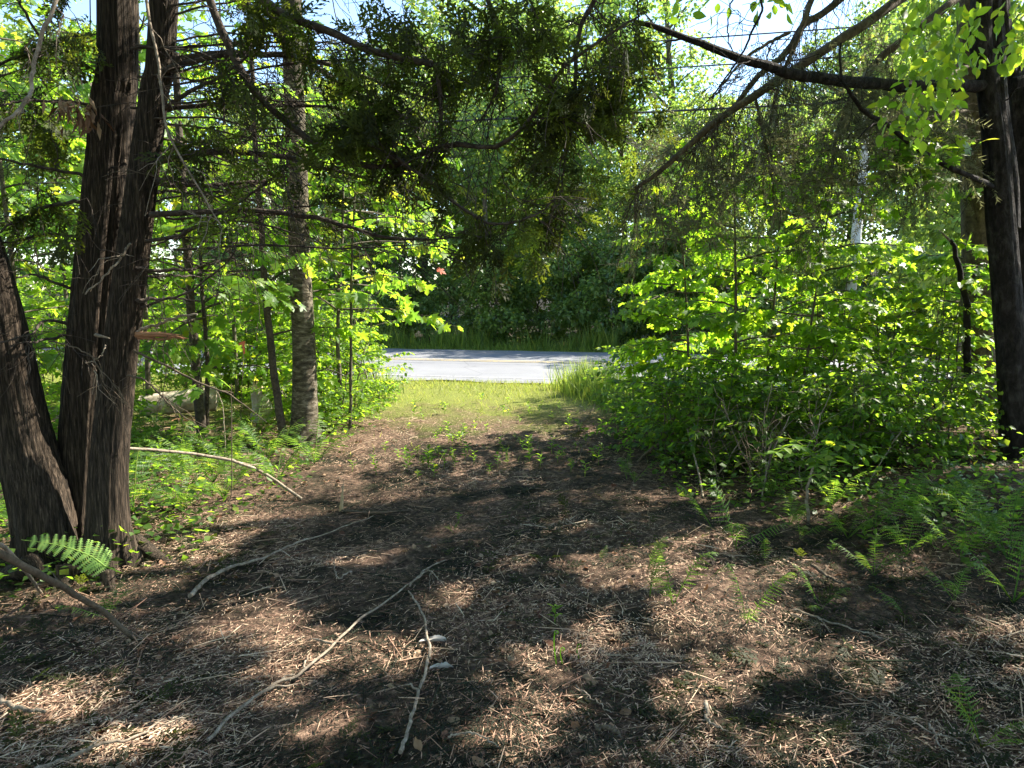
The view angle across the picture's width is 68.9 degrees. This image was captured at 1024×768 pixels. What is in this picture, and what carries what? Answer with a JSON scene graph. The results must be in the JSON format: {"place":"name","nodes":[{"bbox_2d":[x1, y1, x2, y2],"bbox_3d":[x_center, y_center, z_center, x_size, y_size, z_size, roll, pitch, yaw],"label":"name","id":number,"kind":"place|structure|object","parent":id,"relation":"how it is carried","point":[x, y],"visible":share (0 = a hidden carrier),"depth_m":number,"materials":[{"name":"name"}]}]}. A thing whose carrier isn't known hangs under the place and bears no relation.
{"place":"outdoors","nodes":[
{"label":"outdoors","id":0,"kind":"place"},
{"bbox_2d":[29,319,951,358],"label":"roadside grass","id":1,"kind":"structure","parent":0,"point":[396,340],"depth_m":21.05,"materials":[{"name":"green plant"}]},
{"bbox_2d":[36,343,951,388],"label":"road","id":2,"kind":"structure","parent":0,"point":[501,366],"depth_m":16.26,"materials":[{"name":"grey asphalt"}]},
{"bbox_2d":[0,244,1023,767],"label":"ground","id":3,"kind":"structure","parent":0,"point":[454,484],"depth_m":3.95,"materials":[{"name":"brown soil"}]},
{"bbox_2d":[0,25,80,316],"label":"maple tree","id":4,"kind":"object","parent":3,"relation":"on","point":[18,204],"visible":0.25,"depth_m":9.59,"materials":[{"name":"green plant"}]},
{"bbox_2d":[0,549,135,639],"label":"fallen branch","id":5,"kind":"object","parent":3,"relation":"on","point":[38,574],"visible":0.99,"depth_m":3.12,"materials":[{"name":"wood"}]},
{"bbox_2d":[25,534,122,577],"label":"fern","id":6,"kind":"object","parent":3,"relation":"on","point":[86,553],"visible":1,"depth_m":3.86,"materials":[{"name":"green plant"}]},
{"bbox_2d":[0,0,167,368],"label":"maple tree","id":7,"kind":"object","parent":3,"relation":"on","point":[49,357],"visible":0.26,"depth_m":8.25,"materials":[{"name":"green plant"}]},
{"bbox_2d":[0,18,191,294],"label":"roadside tree","id":8,"kind":"object","parent":3,"relation":"on","point":[77,149],"visible":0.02,"depth_m":23.41,"materials":[{"name":"green plant"}]},
{"bbox_2d":[43,383,158,438],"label":"leafy shrub","id":9,"kind":"object","parent":3,"relation":"on","point":[143,402],"visible":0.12,"depth_m":7.42,"materials":[{"name":"green plant"}]},
{"bbox_2d":[0,0,216,378],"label":"maple tree","id":10,"kind":"object","parent":3,"relation":"on","point":[3,54],"visible":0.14,"depth_m":10.19,"materials":[{"name":"green plant"}]},
{"bbox_2d":[0,0,313,416],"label":"maple tree","id":11,"kind":"object","parent":3,"relation":"on","point":[86,88],"visible":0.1,"depth_m":9.02,"materials":[{"name":"green plant"}]},
{"bbox_2d":[129,451,198,511],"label":"fern","id":12,"kind":"object","parent":3,"relation":"on","point":[135,485],"visible":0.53,"depth_m":5.46,"materials":[{"name":"green plant"}]},
{"bbox_2d":[138,386,219,421],"bbox_3d":[-4.233,0.333,9.422,0.979,0.554,0.711,-2,7,-13],"label":"fallen log","id":13,"kind":"object","parent":3,"relation":"on","point":[187,405],"visible":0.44,"depth_m":9.48,"materials":[{"name":"beige wood"}]},
{"bbox_2d":[6,53,368,435],"bbox_3d":[-3.618,-1.456,8.209,3.388,4.141,3.449,6,10,42],"label":"maple tree","id":14,"kind":"object","parent":3,"relation":"on","point":[199,399],"visible":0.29,"depth_m":8.03,"materials":[{"name":"green plant"}]},
{"bbox_2d":[142,304,233,392],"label":"leafy shrub","id":15,"kind":"object","parent":3,"relation":"on","point":[162,368],"visible":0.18,"depth_m":11.33,"materials":[{"name":"green plant"}]},
{"bbox_2d":[141,428,243,486],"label":"fern","id":16,"kind":"object","parent":3,"relation":"on","point":[175,462],"visible":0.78,"depth_m":6.12,"materials":[{"name":"green plant"}]},
{"bbox_2d":[153,434,246,482],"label":"fern","id":17,"kind":"object","parent":3,"relation":"on","point":[211,466],"visible":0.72,"depth_m":6.25,"materials":[{"name":"green plant"}]},
{"bbox_2d":[65,0,360,400],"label":"maple tree","id":18,"kind":"object","parent":3,"relation":"on","point":[220,340],"visible":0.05,"depth_m":10.68,"materials":[{"name":"green plant"}]},
{"bbox_2d":[130,447,302,499],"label":"leaning branch","id":19,"kind":"object","parent":3,"relation":"on","point":[225,459],"visible":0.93,"depth_m":5.64,"materials":[{"name":"brown plant"}]},
{"bbox_2d":[156,240,278,337],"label":"roadside shrub","id":20,"kind":"object","parent":3,"relation":"on","point":[197,297],"visible":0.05,"depth_m":23.14,"materials":[{"name":"green plant"}]},
{"bbox_2d":[201,301,283,392],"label":"leafy shrub","id":21,"kind":"object","parent":3,"relation":"on","point":[228,334],"visible":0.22,"depth_m":11.47,"materials":[{"name":"green plant"}]},
{"bbox_2d":[146,2,373,447],"bbox_3d":[-2.822,-1.627,7.532,2.702,4.637,3.140,0,7,0],"label":"maple tree","id":22,"kind":"object","parent":3,"relation":"on","point":[344,332],"visible":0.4,"depth_m":7.55,"materials":[{"name":"green plant"}]},
{"bbox_2d":[210,299,342,393],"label":"leafy shrub","id":23,"kind":"object","parent":3,"relation":"on","point":[284,326],"visible":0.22,"depth_m":11.20,"materials":[{"name":"green plant"}]},
{"bbox_2d":[221,336,354,412],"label":"leafy shrub","id":24,"kind":"object","parent":3,"relation":"on","point":[286,350],"visible":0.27,"depth_m":9.88,"materials":[{"name":"green plant"}]},
{"bbox_2d":[257,0,350,448],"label":"forest tree","id":25,"kind":"object","parent":3,"relation":"on","point":[304,387],"visible":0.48,"depth_m":7.80,"materials":[{"name":"grey plant"}]},
{"bbox_2d":[157,97,462,413],"bbox_3d":[-2.550,-1.462,9.528,3.904,4.066,4.768,0,7,0],"label":"maple tree","id":26,"kind":"object","parent":3,"relation":"on","point":[408,317],"visible":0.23,"depth_m":9.52,"materials":[{"name":"green plant"}]},
{"bbox_2d":[242,350,390,424],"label":"leafy shrub","id":27,"kind":"object","parent":3,"relation":"on","point":[322,405],"visible":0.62,"depth_m":8.85,"materials":[{"name":"green plant"}]},
{"bbox_2d":[206,559,445,741],"bbox_3d":[-0.795,1.144,3.560,0.201,0.064,1.886,2,7,19],"label":"fallen branch","id":28,"kind":"object","parent":3,"relation":"on","point":[241,707],"visible":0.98,"depth_m":3.09,"materials":[{"name":"beige wood"}]},
{"bbox_2d":[244,57,422,310],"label":"roadside tree","id":29,"kind":"object","parent":3,"relation":"on","point":[363,237],"visible":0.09,"depth_m":23.52,"materials":[{"name":"green plant"}]},
{"bbox_2d":[0,0,681,594],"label":"cedar tree","id":30,"kind":"object","parent":3,"relation":"on","point":[72,478],"visible":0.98,"depth_m":4.15,"materials":[{"name":"green plant"}]},
{"bbox_2d":[268,296,415,410],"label":"leafy shrub","id":31,"kind":"object","parent":3,"relation":"on","point":[342,345],"visible":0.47,"depth_m":10.24,"materials":[{"name":"green plant"}]},
{"bbox_2d":[227,116,464,429],"bbox_3d":[-1.689,-1.182,8.352,2.642,3.608,2.200,0,7,0],"label":"maple tree","id":32,"kind":"object","parent":3,"relation":"on","point":[344,297],"visible":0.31,"depth_m":8.32,"materials":[{"name":"green plant"}]},
{"bbox_2d":[312,243,405,331],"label":"roadside shrub","id":33,"kind":"object","parent":3,"relation":"on","point":[360,287],"visible":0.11,"depth_m":23.09,"materials":[{"name":"green plant"}]},
{"bbox_2d":[316,323,414,401],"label":"leafy shrub","id":34,"kind":"object","parent":3,"relation":"on","point":[372,336],"visible":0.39,"depth_m":11.02,"materials":[{"name":"green plant"}]},
{"bbox_2d":[309,25,455,320],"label":"woodland tree","id":35,"kind":"object","parent":3,"relation":"on","point":[364,40],"visible":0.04,"depth_m":30.65,"materials":[{"name":"green plant"}]},
{"bbox_2d":[370,266,433,339],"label":"roadside shrub","id":36,"kind":"object","parent":3,"relation":"on","point":[402,293],"visible":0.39,"depth_m":23.13,"materials":[{"name":"green plant"}]},
{"bbox_2d":[398,590,431,753],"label":"fallen branch","id":37,"kind":"object","parent":3,"relation":"on","point":[404,740],"visible":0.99,"depth_m":2.98,"materials":[{"name":"grey wood"}]},
{"bbox_2d":[358,68,499,340],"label":"roadside tree","id":38,"kind":"object","parent":3,"relation":"on","point":[427,268],"visible":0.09,"depth_m":24.13,"materials":[{"name":"green plant"}]},
{"bbox_2d":[404,271,488,341],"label":"roadside shrub","id":39,"kind":"object","parent":3,"relation":"on","point":[443,299],"visible":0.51,"depth_m":22.58,"materials":[{"name":"green plant"}]},
{"bbox_2d":[401,0,541,315],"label":"woodland tree","id":40,"kind":"object","parent":3,"relation":"on","point":[433,17],"visible":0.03,"depth_m":34.63,"materials":[{"name":"green plant"}]},
{"bbox_2d":[431,95,519,335],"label":"tree","id":41,"kind":"object","parent":3,"relation":"on","point":[486,163],"visible":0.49,"depth_m":21.83,"materials":[{"name":"green plant"}]},
{"bbox_2d":[437,229,559,347],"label":"roadside shrub","id":42,"kind":"object","parent":3,"relation":"on","point":[493,320],"visible":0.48,"depth_m":21.87,"materials":[{"name":"green plant"}]},
{"bbox_2d":[426,0,589,284],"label":"woodland tree","id":43,"kind":"object","parent":3,"relation":"on","point":[513,71],"visible":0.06,"depth_m":30.27,"materials":[{"name":"green plant"}]},
{"bbox_2d":[0,414,1021,767],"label":"dry leaves","id":44,"kind":"object","parent":3,"relation":"on","point":[418,744],"visible":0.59,"depth_m":3.58,"materials":[{"name":"brown plant"}]},
{"bbox_2d":[434,76,587,335],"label":"roadside tree","id":45,"kind":"object","parent":3,"relation":"on","point":[521,189],"visible":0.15,"depth_m":23.85,"materials":[{"name":"green plant"}]},
{"bbox_2d":[0,373,1023,611],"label":"ground cover","id":46,"kind":"object","parent":3,"relation":"on","point":[194,518],"visible":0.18,"depth_m":5.65,"materials":[{"name":"green plant"}]},
{"bbox_2d":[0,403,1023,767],"bbox_3d":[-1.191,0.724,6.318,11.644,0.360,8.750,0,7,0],"label":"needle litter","id":47,"kind":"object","parent":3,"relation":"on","point":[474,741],"visible":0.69,"depth_m":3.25,"materials":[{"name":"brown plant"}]},
{"bbox_2d":[42,370,1001,476],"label":"verge grass","id":48,"kind":"structure","parent":3,"relation":"on","point":[467,381],"depth_m":12.17,"materials":[{"name":"green plant"}]},
{"bbox_2d":[494,264,580,347],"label":"roadside shrub","id":49,"kind":"object","parent":3,"relation":"on","point":[539,315],"visible":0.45,"depth_m":22.21,"materials":[{"name":"green plant"}]},
{"bbox_2d":[525,239,626,348],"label":"roadside shrub","id":50,"kind":"object","parent":3,"relation":"on","point":[579,262],"visible":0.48,"depth_m":21.67,"materials":[{"name":"green plant"}]},
{"bbox_2d":[493,0,665,263],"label":"woodland tree","id":51,"kind":"object","parent":3,"relation":"on","point":[588,34],"visible":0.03,"depth_m":36.59,"materials":[{"name":"green plant"}]},
{"bbox_2d":[522,141,638,330],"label":"roadside tree","id":52,"kind":"object","parent":3,"relation":"on","point":[602,164],"visible":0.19,"depth_m":23.18,"materials":[{"name":"green plant"}]},
{"bbox_2d":[551,358,624,398],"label":"weed clump","id":53,"kind":"object","parent":3,"relation":"on","point":[576,378],"visible":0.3,"depth_m":11.54,"materials":[{"name":"green plant"}]},
{"bbox_2d":[570,362,641,405],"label":"weed clump","id":54,"kind":"object","parent":3,"relation":"on","point":[586,391],"visible":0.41,"depth_m":10.94,"materials":[{"name":"green plant"}]},
{"bbox_2d":[547,231,680,348],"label":"roadside shrub","id":55,"kind":"object","parent":3,"relation":"on","point":[600,317],"visible":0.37,"depth_m":20.93,"materials":[{"name":"green plant"}]},
{"bbox_2d":[577,0,664,302],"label":"roadside tree","id":56,"kind":"object","parent":3,"relation":"on","point":[622,155],"visible":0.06,"depth_m":24.60,"materials":[{"name":"green plant"}]},
{"bbox_2d":[589,171,679,338],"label":"roadside tree","id":57,"kind":"object","parent":3,"relation":"on","point":[627,186],"visible":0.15,"depth_m":21.44,"materials":[{"name":"green plant"}]},
{"bbox_2d":[583,339,701,419],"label":"understory bush","id":58,"kind":"object","parent":3,"relation":"on","point":[609,371],"visible":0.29,"depth_m":9.35,"materials":[{"name":"green plant"}]},
{"bbox_2d":[584,360,724,449],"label":"understory bush","id":59,"kind":"object","parent":3,"relation":"on","point":[631,428],"visible":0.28,"depth_m":7.82,"materials":[{"name":"green plant"}]},
{"bbox_2d":[596,0,738,334],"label":"poplar tree","id":60,"kind":"object","parent":3,"relation":"on","point":[667,57],"visible":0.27,"depth_m":22.59,"materials":[{"name":"green plant"}]},
{"bbox_2d":[613,260,725,418],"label":"maple sapling","id":61,"kind":"object","parent":3,"relation":"on","point":[667,325],"visible":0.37,"depth_m":8.55,"materials":[{"name":"green plant"}]},
{"bbox_2d":[617,217,736,347],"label":"roadside shrub","id":62,"kind":"object","parent":3,"relation":"on","point":[666,334],"visible":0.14,"depth_m":20.79,"materials":[{"name":"green plant"}]},
{"bbox_2d":[651,542,717,603],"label":"fern","id":63,"kind":"object","parent":3,"relation":"on","point":[668,582],"visible":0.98,"depth_m":3.82,"materials":[{"name":"green plant"}]},
{"bbox_2d":[598,159,772,419],"bbox_3d":[1.908,-0.875,8.129,1.958,3.005,1.820,0,7,0],"label":"maple sapling","id":64,"kind":"object","parent":3,"relation":"on","point":[651,351],"visible":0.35,"depth_m":8.12,"materials":[{"name":"green plant"}]},
{"bbox_2d":[605,351,791,470],"bbox_3d":[1.825,0.235,7.140,1.754,1.115,1.424,0,7,0],"label":"understory bush","id":65,"kind":"object","parent":3,"relation":"on","point":[654,407],"visible":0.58,"depth_m":6.96,"materials":[{"name":"green plant"}]},
{"bbox_2d":[638,90,770,349],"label":"roadside tree","id":66,"kind":"object","parent":3,"relation":"on","point":[677,107],"visible":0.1,"depth_m":20.45,"materials":[{"name":"green plant"}]},
{"bbox_2d":[655,227,804,349],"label":"roadside shrub","id":67,"kind":"object","parent":3,"relation":"on","point":[780,301],"visible":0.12,"depth_m":19.84,"materials":[{"name":"green plant"}]},
{"bbox_2d":[657,299,807,403],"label":"understory bush","id":68,"kind":"object","parent":3,"relation":"on","point":[742,337],"visible":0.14,"depth_m":9.45,"materials":[{"name":"green plant"}]},
{"bbox_2d":[638,363,847,473],"bbox_3d":[1.991,0.317,6.788,1.572,1.055,1.528,-2,7,-15],"label":"understory bush","id":69,"kind":"object","parent":3,"relation":"on","point":[745,378],"visible":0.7,"depth_m":6.63,"materials":[{"name":"green plant"}]},
{"bbox_2d":[640,125,857,408],"bbox_3d":[2.280,-0.989,7.595,2.150,3.253,2.054,0,7,0],"label":"maple sapling","id":70,"kind":"object","parent":3,"relation":"on","point":[707,320],"visible":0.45,"depth_m":7.49,"materials":[{"name":"green plant"}]},
{"bbox_2d":[674,369,859,495],"bbox_3d":[2.243,0.333,6.699,1.472,0.930,1.785,0,7,0],"label":"understory bush","id":71,"kind":"object","parent":3,"relation":"on","point":[786,401],"visible":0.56,"depth_m":6.50,"materials":[{"name":"green plant"}]},
{"bbox_2d":[716,97,853,332],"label":"roadside tree","id":72,"kind":"object","parent":3,"relation":"on","point":[785,232],"visible":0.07,"depth_m":22.71,"materials":[{"name":"green plant"}]},
{"bbox_2d":[690,121,892,419],"bbox_3d":[2.853,-1.090,7.854,2.030,3.307,1.864,3,8,22],"label":"maple sapling","id":73,"kind":"object","parent":3,"relation":"on","point":[722,334],"visible":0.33,"depth_m":7.67,"materials":[{"name":"green plant"}]},
{"bbox_2d":[737,234,859,344],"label":"roadside shrub","id":74,"kind":"object","parent":3,"relation":"on","point":[837,263],"visible":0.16,"depth_m":20.05,"materials":[{"name":"green plant"}]},
{"bbox_2d":[601,0,1000,419],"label":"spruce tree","id":75,"kind":"object","parent":3,"relation":"on","point":[968,119],"visible":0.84,"depth_m":6.22,"materials":[{"name":"green plant"}]},
{"bbox_2d":[742,305,884,402],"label":"understory bush","id":76,"kind":"object","parent":3,"relation":"on","point":[784,349],"visible":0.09,"depth_m":8.41,"materials":[{"name":"green plant"}]},
{"bbox_2d":[702,145,925,412],"bbox_3d":[2.930,-0.882,7.400,1.932,3.001,1.710,5,9,35],"label":"maple sapling","id":77,"kind":"object","parent":3,"relation":"on","point":[857,308],"visible":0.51,"depth_m":7.18,"materials":[{"name":"green plant"}]},
{"bbox_2d":[750,436,888,524],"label":"ash sapling","id":78,"kind":"object","parent":3,"relation":"on","point":[826,453],"visible":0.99,"depth_m":5.05,"materials":[{"name":"green plant"}]},
{"bbox_2d":[737,368,916,475],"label":"understory bush","id":79,"kind":"object","parent":3,"relation":"on","point":[867,442],"visible":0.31,"depth_m":6.33,"materials":[{"name":"green plant"}]},
{"bbox_2d":[631,0,1023,459],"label":"cherry tree","id":80,"kind":"object","parent":3,"relation":"on","point":[989,64],"visible":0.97,"depth_m":5.67,"materials":[{"name":"green plant"}]},
{"bbox_2d":[768,268,907,406],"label":"hazel shrub","id":81,"kind":"object","parent":3,"relation":"on","point":[838,321],"visible":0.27,"depth_m":7.79,"materials":[{"name":"green plant"}]},
{"bbox_2d":[768,333,948,446],"bbox_3d":[3.187,0.109,6.980,1.492,1.153,1.695,4,8,32],"label":"hazel shrub","id":82,"kind":"object","parent":3,"relation":"on","point":[811,362],"visible":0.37,"depth_m":6.91,"materials":[{"name":"green plant"}]},
{"bbox_2d":[761,0,955,319],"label":"tree","id":83,"kind":"object","parent":3,"relation":"on","point":[856,239],"visible":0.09,"depth_m":19.38,"materials":[{"name":"green plant"}]},
{"bbox_2d":[777,0,941,278],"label":"roadside tree","id":84,"kind":"object","parent":3,"relation":"on","point":[880,230],"visible":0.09,"depth_m":28.64,"materials":[{"name":"green plant"}]},
{"bbox_2d":[797,250,949,407],"bbox_3d":[3.903,-0.483,8.038,1.779,1.870,1.489,0,7,0],"label":"hazel shrub","id":85,"kind":"object","parent":3,"relation":"on","point":[910,285],"visible":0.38,"depth_m":7.79,"materials":[{"name":"green plant"}]},
{"bbox_2d":[805,238,950,341],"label":"roadside shrub","id":86,"kind":"object","parent":3,"relation":"on","point":[881,272],"visible":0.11,"depth_m":19.84,"materials":[{"name":"green plant"}]},
{"bbox_2d":[774,336,987,467],"bbox_3d":[3.109,0.173,6.415,1.794,1.153,1.430,0,7,0],"label":"understory bush","id":87,"kind":"object","parent":3,"relation":"on","point":[864,380],"visible":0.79,"depth_m":6.16,"materials":[{"name":"green plant"}]},
{"bbox_2d":[838,287,960,404],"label":"hazel shrub","id":88,"kind":"object","parent":3,"relation":"on","point":[928,320],"visible":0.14,"depth_m":8.96,"materials":[{"name":"green plant"}]},
{"bbox_2d":[875,221,953,353],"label":"roadside shrub","id":89,"kind":"object","parent":3,"relation":"on","point":[895,273],"visible":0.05,"depth_m":19.30,"materials":[{"name":"green plant"}]},
{"bbox_2d":[879,504,949,554],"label":"fern","id":90,"kind":"object","parent":3,"relation":"on","point":[903,535],"visible":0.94,"depth_m":4.42,"materials":[{"name":"green plant"}]},
{"bbox_2d":[827,366,1015,471],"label":"understory bush","id":91,"kind":"object","parent":3,"relation":"on","point":[950,419],"visible":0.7,"depth_m":6.29,"materials":[{"name":"green plant"}]},
{"bbox_2d":[849,265,996,431],"bbox_3d":[4.280,-0.348,7.599,1.663,1.740,1.544,-7,10,-44],"label":"hazel shrub","id":92,"kind":"object","parent":3,"relation":"on","point":[925,300],"visible":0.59,"depth_m":7.27,"materials":[{"name":"green plant"}]},
{"bbox_2d":[878,473,986,524],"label":"fern","id":93,"kind":"object","parent":3,"relation":"on","point":[924,498],"visible":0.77,"depth_m":4.82,"materials":[{"name":"green plant"}]},
{"bbox_2d":[878,234,994,428],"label":"maple sapling","id":94,"kind":"object","parent":3,"relation":"on","point":[980,251],"visible":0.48,"depth_m":7.59,"materials":[{"name":"green plant"}]},
{"bbox_2d":[854,3,1021,255],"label":"roadside tree","id":95,"kind":"object","parent":3,"relation":"on","point":[913,167],"visible":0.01,"depth_m":26.12,"materials":[{"name":"green plant"}]},
{"bbox_2d":[860,0,1023,376],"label":"roadside tree","id":96,"kind":"object","parent":3,"relation":"on","point":[932,232],"visible":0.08,"depth_m":13.23,"materials":[{"name":"green plant"}]},
{"bbox_2d":[939,230,975,399],"bbox_3d":[4.261,-0.627,7.166,0.441,1.681,0.100,0,7,0],"label":"broken snag","id":97,"kind":"object","parent":3,"relation":"on","point":[966,325],"visible":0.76,"depth_m":7.13,"materials":[{"name":"brown plant"}]},
{"bbox_2d":[911,484,1008,557],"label":"fern","id":98,"kind":"object","parent":3,"relation":"on","point":[964,527],"visible":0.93,"depth_m":4.30,"materials":[{"name":"green plant"}]},
{"bbox_2d":[923,20,1023,279],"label":"maple tree","id":99,"kind":"object","parent":3,"relation":"on","point":[951,200],"visible":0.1,"depth_m":7.73,"materials":[{"name":"green plant"}]},
{"bbox_2d":[928,458,1023,530],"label":"fern","id":100,"kind":"object","parent":3,"relation":"on","point":[978,504],"visible":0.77,"depth_m":4.61,"materials":[{"name":"green plant"}]},
{"bbox_2d":[941,673,1023,746],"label":"fern","id":101,"kind":"object","parent":3,"relation":"on","point":[968,702],"visible":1,"depth_m":2.68,"materials":[{"name":"green plant"}]},
{"bbox_2d":[946,532,1023,602],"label":"fern","id":102,"kind":"object","parent":3,"relation":"on","point":[1020,563],"visible":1,"depth_m":3.73,"materials":[{"name":"green plant"}]},
{"bbox_2d":[957,486,1023,559],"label":"fern","id":103,"kind":"object","parent":3,"relation":"on","point":[992,526],"visible":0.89,"depth_m":4.24,"materials":[{"name":"green plant"}]},
{"bbox_2d":[1002,0,1023,299],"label":"cherry tree","id":104,"kind":"object","parent":3,"relation":"on","point":[1016,102],"visible":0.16,"depth_m":6.58,"materials":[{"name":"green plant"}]},
{"bbox_2d":[0,0,1023,289],"label":"sky","id":105,"kind":"structure","parent":0,"point":[778,22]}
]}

